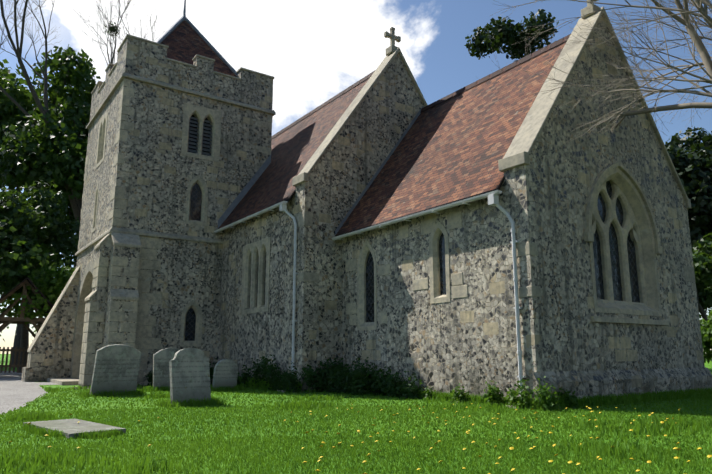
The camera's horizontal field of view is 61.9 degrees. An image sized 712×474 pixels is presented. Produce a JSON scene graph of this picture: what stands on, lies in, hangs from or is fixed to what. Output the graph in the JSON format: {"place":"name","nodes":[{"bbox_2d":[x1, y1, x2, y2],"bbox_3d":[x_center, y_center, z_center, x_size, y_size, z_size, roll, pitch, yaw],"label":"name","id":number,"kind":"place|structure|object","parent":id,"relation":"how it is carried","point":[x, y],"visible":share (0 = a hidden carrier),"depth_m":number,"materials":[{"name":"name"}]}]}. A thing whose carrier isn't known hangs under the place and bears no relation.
{"place":"outdoors","nodes":[
{"label":"outdoors","id":0,"kind":"place"},
{"bbox_2d":[0,371,47,414],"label":"church path","id":1,"kind":"structure","parent":0,"point":[12,397],"depth_m":14.12,"materials":[{"name":"grey concrete"}]},
{"bbox_2d":[3,382,58,385],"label":"porch path","id":2,"kind":"structure","parent":0,"point":[32,383],"depth_m":18.24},
{"bbox_2d":[0,97,90,233],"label":"tree","id":3,"kind":"object","parent":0,"point":[36,156],"visible":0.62,"depth_m":33.68,"materials":[{"name":"green plant"}]},
{"bbox_2d":[0,44,100,198],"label":"tree leaves","id":4,"kind":"object","parent":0,"point":[79,79],"visible":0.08,"depth_m":38.83,"materials":[{"name":"green plant"}]},
{"bbox_2d":[0,0,173,230],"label":"bare tree","id":5,"kind":"object","parent":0,"point":[73,202],"depth_m":36.27,"materials":[{"name":"brown wood"}]},
{"bbox_2d":[103,21,120,35],"bbox_3d":[-15.311,-13.010,37.237,0.940,0.952,0.892,-8,-14,36],"label":"nest","id":6,"kind":"object","parent":5,"relation":"in","point":[113,28],"visible":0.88,"depth_m":37.13,"materials":[{"name":"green plant"}]},
{"bbox_2d":[272,71,374,137],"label":"roof ridge","id":7,"kind":"structure","parent":0,"point":[324,103],"depth_m":21.09,"materials":[{"name":"brown tile"}]},
{"bbox_2d":[0,354,711,473],"bbox_3d":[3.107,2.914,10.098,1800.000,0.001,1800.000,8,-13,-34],"label":"lawn","id":8,"kind":"structure","parent":0,"point":[708,366],"depth_m":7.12,"materials":[{"name":"green plant"}]},
{"bbox_2d":[0,280,51,372],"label":"lychgate","id":9,"kind":"object","parent":8,"relation":"on","point":[5,322],"visible":0.4,"depth_m":23.86,"materials":[{"name":"brown wood"}]},
{"bbox_2d":[0,277,52,312],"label":"lychgate roof","id":10,"kind":"structure","parent":9,"relation":"attached to","point":[38,291],"depth_m":23.64,"materials":[{"name":"brown wood"}]},
{"bbox_2d":[19,205,51,372],"bbox_3d":[-15.900,2.111,28.443,2.253,8.643,4.735,4,-12,-21],"label":"tree trunk","id":11,"kind":"object","parent":8,"relation":"on","point":[24,337],"visible":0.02,"depth_m":28.35,"materials":[{"name":"brown plant"}]},
{"bbox_2d":[0,196,69,297],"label":"tree leaves","id":12,"kind":"object","parent":11,"relation":"attached to","point":[15,266],"visible":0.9,"depth_m":25.44,"materials":[{"name":"green plant"}]},
{"bbox_2d":[0,181,79,270],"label":"tree leaves","id":13,"kind":"object","parent":11,"relation":"attached to","point":[52,207],"visible":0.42,"depth_m":28.68,"materials":[{"name":"green plant"}]},
{"bbox_2d":[5,67,83,364],"bbox_3d":[-21.656,-1.627,38.819,5.554,19.956,5.939,-4,-12,19],"label":"tree","id":14,"kind":"object","parent":8,"relation":"on","point":[17,337],"depth_m":39.37,"materials":[{"name":"brown plant"}]},
{"bbox_2d":[21,269,79,381],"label":"sloping buttress","id":15,"kind":"structure","parent":8,"relation":"on","point":[54,343],"depth_m":20.20,"materials":[{"name":"grey stone"}]},
{"bbox_2d":[27,266,79,366],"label":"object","id":16,"kind":"object","parent":15,"relation":"attached to","point":[36,357],"visible":0.58,"depth_m":20.20,"materials":[{"name":"beige stone"}]},
{"bbox_2d":[47,378,78,384],"bbox_3d":[-9.065,4.529,18.636,0.730,0.110,2.800,8,-13,-34],"label":"porch step","id":17,"kind":"object","parent":8,"relation":"on","point":[67,381],"visible":0.77,"depth_m":17.98,"materials":[{"name":"stone"}]},
{"bbox_2d":[64,120,81,270],"bbox_3d":[-17.090,0.309,35.947,7.019,15.088,3.522,-7,-13,31],"label":"tree","id":18,"kind":"object","parent":8,"relation":"on","point":[79,201],"visible":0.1,"depth_m":36.03,"materials":[{"name":"green plant"}]},
{"bbox_2d":[23,419,125,437],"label":"ledger slab","id":19,"kind":"structure","parent":8,"relation":"on","point":[71,427],"depth_m":7.15,"materials":[{"name":"stone"}]},
{"bbox_2d":[78,232,111,386],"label":"tower buttress","id":20,"kind":"structure","parent":8,"relation":"on","point":[102,250],"depth_m":17.08,"materials":[{"name":"stone"}]},
{"bbox_2d":[90,344,141,395],"bbox_3d":[-5.378,3.110,13.293,1.038,1.393,0.216,9,-14,-39],"label":"headstone","id":21,"kind":"object","parent":8,"relation":"on","point":[116,367],"visible":0.79,"depth_m":13.26,"materials":[{"name":"stone"}]},
{"bbox_2d":[153,348,178,388],"bbox_3d":[-4.727,3.486,15.057,0.844,1.316,0.163,7,-13,-32],"label":"headstone","id":22,"kind":"object","parent":8,"relation":"on","point":[162,358],"visible":0.52,"depth_m":14.95,"materials":[{"name":"stone"}]},
{"bbox_2d":[76,77,271,384],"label":"tower walls","id":23,"kind":"structure","parent":8,"relation":"on","point":[156,173],"depth_m":18.86,"materials":[{"name":"grey stone"}]},
{"bbox_2d":[70,261,93,378],"bbox_3d":[-8.128,2.970,19.672,1.612,4.247,3.540,8,-13,-34],"label":"doorway arch","id":24,"kind":"structure","parent":23,"relation":"attached to","point":[85,290],"depth_m":20.33,"materials":[{"name":"beige stone"}]},
{"bbox_2d":[103,232,140,347],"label":"tower buttress","id":25,"kind":"structure","parent":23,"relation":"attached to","point":[128,252],"depth_m":17.09,"materials":[{"name":"stone"}]},
{"bbox_2d":[75,72,275,255],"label":"tower string courses","id":26,"kind":"object","parent":23,"relation":"attached to","point":[160,234],"visible":0.56,"depth_m":19.13,"materials":[{"name":"beige stone"}]},
{"bbox_2d":[90,37,272,119],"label":"battlement parapet","id":27,"kind":"structure","parent":23,"relation":"on","point":[150,61],"depth_m":19.97,"materials":[{"name":"grey stone"}]},
{"bbox_2d":[91,34,273,93],"bbox_3d":[-6.596,-5.459,22.221,5.180,0.490,5.280,8,-13,-34],"label":"parapet coping","id":28,"kind":"object","parent":27,"relation":"on","point":[173,60],"visible":0.29,"depth_m":20.15,"materials":[{"name":"beige stone"}]},
{"bbox_2d":[160,21,236,76],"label":"tower roof","id":29,"kind":"structure","parent":23,"relation":"on","point":[184,41],"depth_m":21.69,"materials":[{"name":"brown tile"}]},
{"bbox_2d":[156,0,236,75],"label":"roof ridge trim","id":30,"kind":"structure","parent":29,"relation":"on","point":[173,27],"depth_m":22.21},
{"bbox_2d":[188,115,210,155],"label":"louver slats","id":31,"kind":"object","parent":23,"relation":"attached to","point":[196,135],"visible":0.1,"depth_m":19.85,"materials":[{"name":"black wood"}]},
{"bbox_2d":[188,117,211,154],"bbox_3d":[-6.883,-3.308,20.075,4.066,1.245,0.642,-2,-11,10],"label":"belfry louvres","id":32,"kind":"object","parent":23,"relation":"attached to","point":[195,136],"visible":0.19,"depth_m":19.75,"materials":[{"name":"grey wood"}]},
{"bbox_2d":[169,348,210,405],"bbox_3d":[-3.008,2.672,10.803,0.792,1.290,0.226,10,-15,-41],"label":"headstone","id":33,"kind":"object","parent":8,"relation":"on","point":[189,369],"visible":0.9,"depth_m":10.78,"materials":[{"name":"stone"}]},
{"bbox_2d":[146,354,281,390],"bbox_3d":[-3.516,3.827,16.684,5.015,1.129,1.978,-7,-13,32],"label":"bush","id":34,"kind":"object","parent":8,"relation":"on","point":[259,371],"visible":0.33,"depth_m":15.70,"materials":[{"name":"green plant"}]},
{"bbox_2d":[70,383,369,393],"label":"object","id":35,"kind":"structure","parent":8,"relation":"on","point":[210,384],"depth_m":16.15,"materials":[{"name":"green plant"}]},
{"bbox_2d":[212,359,237,388],"bbox_3d":[-3.302,3.604,14.952,0.664,1.048,0.170,8,-13,-34],"label":"headstone","id":36,"kind":"object","parent":8,"relation":"on","point":[225,373],"visible":0.75,"depth_m":14.92,"materials":[{"name":"stone"}]},
{"bbox_2d":[217,193,295,378],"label":"nave walls","id":37,"kind":"structure","parent":8,"relation":"on","point":[243,339],"depth_m":16.70,"materials":[{"name":"grey stone"}]},
{"bbox_2d":[218,77,369,228],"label":"nave roof","id":38,"kind":"structure","parent":37,"relation":"on","point":[294,148],"depth_m":19.02,"materials":[{"name":"red tile"}]},
{"bbox_2d":[218,106,423,234],"bbox_3d":[-0.160,-1.790,18.136,9.104,4.460,4.372,-2,-11,8],"label":"lead flashing","id":39,"kind":"object","parent":37,"relation":"attached to","point":[243,192],"visible":0.6,"depth_m":19.53,"materials":[{"name":"grey metal"}]},
{"bbox_2d":[92,103,668,345],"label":"window surrounds","id":40,"kind":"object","parent":37,"relation":"attached to","point":[639,224],"depth_m":13.05,"materials":[{"name":"beige stone"}]},
{"bbox_2d":[185,181,639,340],"bbox_3d":[-1.558,0.124,15.870,2.497,5.114,16.170,20,-23,-60],"label":"window glass","id":41,"kind":"object","parent":40,"relation":"in","point":[195,209],"visible":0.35,"depth_m":12.91,"materials":[{"name":"black glass"}]},
{"bbox_2d":[78,50,696,381],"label":"stone blocks","id":42,"kind":"structure","parent":37,"relation":"attached to","point":[147,299],"depth_m":17.61,"materials":[{"name":"beige stone"}]},
{"bbox_2d":[266,356,423,398],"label":"shrubs","id":43,"kind":"object","parent":8,"relation":"on","point":[339,377],"visible":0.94,"depth_m":13.76,"materials":[{"name":"green plant"}]},
{"bbox_2d":[0,293,711,359],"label":"treeline","id":44,"kind":"object","parent":8,"relation":"on","point":[32,327],"depth_m":72.62,"materials":[{"name":"green plant"}]},
{"bbox_2d":[214,190,525,403],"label":"gutters and downpipes","id":45,"kind":"object","parent":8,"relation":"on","point":[493,198],"visible":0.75,"depth_m":12.37,"materials":[{"name":"grey metal"}]},
{"bbox_2d":[341,182,514,397],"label":"chancel walls","id":46,"kind":"structure","parent":8,"relation":"on","point":[466,342],"depth_m":12.24,"materials":[{"name":"grey stone"}]},
{"bbox_2d":[335,41,566,236],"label":"chancel roof","id":47,"kind":"structure","parent":46,"relation":"on","point":[450,150],"depth_m":14.26,"materials":[{"name":"red tile"}]},
{"bbox_2d":[420,376,578,410],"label":"light plants","id":48,"kind":"object","parent":8,"relation":"on","point":[492,395],"visible":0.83,"depth_m":10.07,"materials":[{"name":"green plant"}]},
{"bbox_2d":[464,9,558,61],"bbox_3d":[11.278,-3.307,40.078,12.164,23.725,11.869,8,-13,-34],"label":"tree","id":49,"kind":"object","parent":8,"relation":"on","point":[500,35],"visible":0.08,"depth_m":38.68,"materials":[{"name":"green plant"}]},
{"bbox_2d":[533,368,711,403],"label":"wall plinth","id":50,"kind":"structure","parent":8,"relation":"on","point":[599,382],"depth_m":11.48,"materials":[{"name":"grey stone"}]},
{"bbox_2d":[566,0,711,140],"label":"bare tree","id":51,"kind":"object","parent":8,"relation":"on","point":[704,24],"depth_m":13.21,"materials":[{"name":"brown wood"}]},
{"bbox_2d":[692,232,711,325],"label":"tree","id":52,"kind":"object","parent":8,"relation":"on","point":[702,262],"depth_m":17.99,"materials":[{"name":"green plant"}]},
{"bbox_2d":[700,309,711,363],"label":"shrub","id":53,"kind":"object","parent":8,"relation":"on","point":[706,333],"visible":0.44,"depth_m":15.53,"materials":[{"name":"green plant"}]},
{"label":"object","id":54,"kind":"object","parent":8,"relation":"on","visible":0},
{"bbox_2d":[3,262,75,324],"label":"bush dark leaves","id":55,"kind":"object","parent":54,"relation":"attached to","point":[51,293],"visible":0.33,"depth_m":24.17,"materials":[{"name":"green plant"}]},
{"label":"tree trunk","id":56,"kind":"object","parent":8,"relation":"on","visible":0},
{"bbox_2d":[0,59,43,112],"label":"tree","id":57,"kind":"object","parent":56,"relation":"attached to","point":[5,72],"visible":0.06,"depth_m":43.92,"materials":[{"name":"green plant"}]},
{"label":"yew tree trunk","id":58,"kind":"object","parent":8,"relation":"on","visible":0},
{"bbox_2d":[665,126,711,280],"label":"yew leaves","id":59,"kind":"object","parent":58,"relation":"on","point":[696,181],"visible":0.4,"depth_m":20.03,"materials":[{"name":"green plant"}]},
{"bbox_2d":[0,0,711,353],"label":"sky","id":60,"kind":"structure","parent":0,"point":[313,51],"materials":[{"name":"blue"}]},
{"bbox_2d":[294,54,424,391],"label":"nave gable wall","id":61,"kind":"structure","parent":0,"point":[352,159],"depth_m":15.65,"materials":[{"name":"grey stone"}]},
{"bbox_2d":[292,27,426,186],"bbox_3d":[1.125,-3.751,17.838,6.450,5.525,0.640,8,-13,-34],"label":"gable coping","id":62,"kind":"object","parent":61,"relation":"on","point":[392,50],"visible":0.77,"depth_m":17.03,"materials":[{"name":"beige stone"}]},
{"bbox_2d":[8,404,711,473],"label":"dandelion","id":63,"kind":"object","parent":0,"point":[676,457],"depth_m":5.91,"materials":[{"name":"yellow plant"}]},
{"bbox_2d":[420,34,570,112],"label":"roof ridge","id":64,"kind":"structure","parent":0,"point":[510,66],"depth_m":15.65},
{"bbox_2d":[452,0,711,144],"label":"bare tree twigs","id":65,"kind":"object","parent":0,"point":[685,90],"depth_m":10.32,"materials":[{"name":"brown wood"}]},
{"bbox_2d":[504,16,704,401],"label":"gable end wall","id":66,"kind":"structure","parent":0,"point":[548,189],"depth_m":11.78,"materials":[{"name":"grey stone"}]},
{"bbox_2d":[498,0,690,208],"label":"gable coping","id":67,"kind":"object","parent":66,"relation":"on","point":[527,135],"visible":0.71,"depth_m":12.37,"materials":[{"name":"beige stone"}]}
]}

